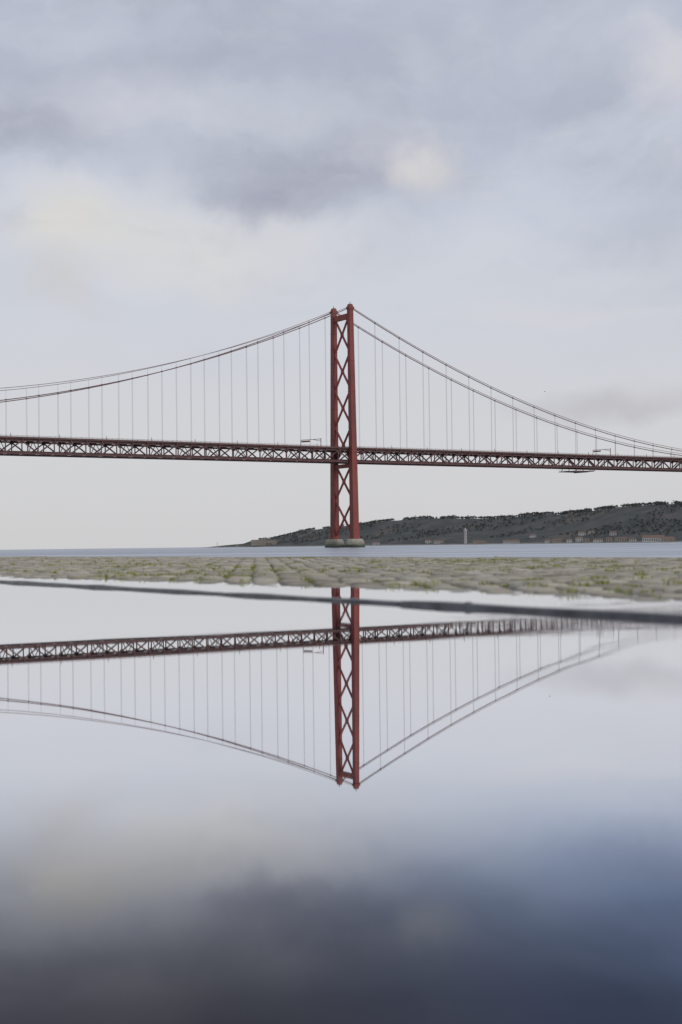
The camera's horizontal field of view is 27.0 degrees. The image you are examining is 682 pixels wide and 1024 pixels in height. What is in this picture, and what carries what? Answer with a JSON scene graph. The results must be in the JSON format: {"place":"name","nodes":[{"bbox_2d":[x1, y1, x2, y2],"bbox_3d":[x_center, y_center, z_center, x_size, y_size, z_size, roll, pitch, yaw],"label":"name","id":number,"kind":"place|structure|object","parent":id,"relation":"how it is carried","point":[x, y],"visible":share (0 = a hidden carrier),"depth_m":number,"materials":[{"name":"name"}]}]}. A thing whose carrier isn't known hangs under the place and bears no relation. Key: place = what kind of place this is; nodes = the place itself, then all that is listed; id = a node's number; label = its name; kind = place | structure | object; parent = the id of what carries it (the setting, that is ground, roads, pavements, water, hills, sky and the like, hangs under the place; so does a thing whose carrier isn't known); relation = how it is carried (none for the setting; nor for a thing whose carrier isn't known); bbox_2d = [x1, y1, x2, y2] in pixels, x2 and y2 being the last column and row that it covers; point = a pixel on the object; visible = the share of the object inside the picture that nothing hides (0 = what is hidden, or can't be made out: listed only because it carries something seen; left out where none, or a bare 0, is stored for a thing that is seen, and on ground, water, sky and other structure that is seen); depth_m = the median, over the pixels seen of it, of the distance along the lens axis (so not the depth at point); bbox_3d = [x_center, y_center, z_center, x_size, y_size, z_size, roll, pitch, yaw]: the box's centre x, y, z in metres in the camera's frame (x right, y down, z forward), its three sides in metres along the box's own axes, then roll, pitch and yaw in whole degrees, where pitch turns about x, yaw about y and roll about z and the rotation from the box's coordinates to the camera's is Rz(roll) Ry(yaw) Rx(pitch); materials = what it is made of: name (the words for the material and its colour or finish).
{"place":"outdoors","nodes":[
{"label":"outdoors","id":0,"kind":"place"},
{"bbox_2d":[0,556,681,602],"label":"cobblestone pavement","id":1,"kind":"structure","parent":0,"point":[619,578],"depth_m":7.28,"materials":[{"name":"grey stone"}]},
{"bbox_2d":[0,583,681,1023],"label":"puddle","id":2,"kind":"object","parent":1,"relation":"on","point":[222,809],"depth_m":0.80,"materials":[{"name":"liquid"}]},
{"bbox_2d":[0,573,681,613],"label":"puddle","id":3,"kind":"object","parent":1,"relation":"on","point":[532,599],"depth_m":4.28,"materials":[{"name":"liquid"}]},
{"bbox_2d":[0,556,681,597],"bbox_3d":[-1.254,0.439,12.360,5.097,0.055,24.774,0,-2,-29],"label":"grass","id":4,"kind":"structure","parent":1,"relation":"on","point":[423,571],"depth_m":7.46,"materials":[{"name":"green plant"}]},
{"bbox_2d":[0,542,681,556],"bbox_3d":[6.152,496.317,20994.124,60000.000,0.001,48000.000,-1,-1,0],"label":"river","id":5,"kind":"structure","parent":0,"point":[665,549],"depth_m":379.84,"materials":[{"name":"liquid"}]},
{"bbox_2d":[0,304,681,547],"bbox_3d":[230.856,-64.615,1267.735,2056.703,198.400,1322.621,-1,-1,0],"label":"suspension bridge","id":6,"kind":"structure","parent":5,"relation":"on","point":[334,461],"depth_m":1114.66,"materials":[{"name":"red paint"}]},
{"bbox_2d":[12,556,681,558],"bbox_3d":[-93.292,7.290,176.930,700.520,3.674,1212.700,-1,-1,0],"label":"quay wall","id":7,"kind":"structure","parent":5,"relation":"in","point":[464,557],"depth_m":12.65,"materials":[{"name":"concrete"}]},
{"bbox_2d":[0,0,681,549],"label":"sky","id":8,"kind":"structure","parent":0,"point":[494,185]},
{"bbox_2d":[202,504,681,547],"bbox_3d":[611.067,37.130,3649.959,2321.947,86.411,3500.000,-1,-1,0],"label":"hills","id":9,"kind":"structure","parent":0,"point":[599,520],"depth_m":3246.68,"materials":[{"name":"green plant"}]},
{"bbox_2d":[251,540,276,545],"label":"walls","id":10,"kind":"structure","parent":9,"relation":"on","point":[262,542],"depth_m":4029.92,"materials":[{"name":"white paint"}]},
{"bbox_2d":[463,528,466,543],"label":"water tower","id":11,"kind":"structure","parent":9,"relation":"on","point":[465,535],"depth_m":3140.54,"materials":[{"name":"white concrete"}]},
{"bbox_2d":[258,500,681,543],"bbox_3d":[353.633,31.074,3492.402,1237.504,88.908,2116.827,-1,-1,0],"label":"distant trees","id":12,"kind":"object","parent":9,"relation":"on","point":[581,511],"visible":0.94,"depth_m":3349.09,"materials":[{"name":"green plant"}]},
{"bbox_2d":[503,540,519,543],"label":"warehouse","id":13,"kind":"structure","parent":9,"relation":"on","point":[511,541],"depth_m":2979.73,"materials":[{"name":"ceramic"}]},
{"bbox_2d":[615,538,626,541],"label":"walls","id":14,"kind":"structure","parent":9,"relation":"on","point":[616,539],"depth_m":2712.03,"materials":[{"name":"beige paint"}]},
{"bbox_2d":[642,535,664,541],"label":"warehouse","id":15,"kind":"structure","parent":9,"relation":"on","point":[651,538],"depth_m":2600.75,"materials":[{"name":"ceramic"}]},
{"bbox_2d":[661,536,674,541],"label":"warehouse","id":16,"kind":"structure","parent":9,"relation":"on","point":[668,539],"depth_m":2552.88,"materials":[{"name":"ceramic"}]},
{"label":"ground","id":17,"kind":"structure","parent":0,"visible":0},
{"bbox_2d":[0,580,681,620],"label":"kerb","id":18,"kind":"structure","parent":17,"relation":"on","point":[617,613],"depth_m":3.42,"materials":[{"name":"grey stone"}]}
]}

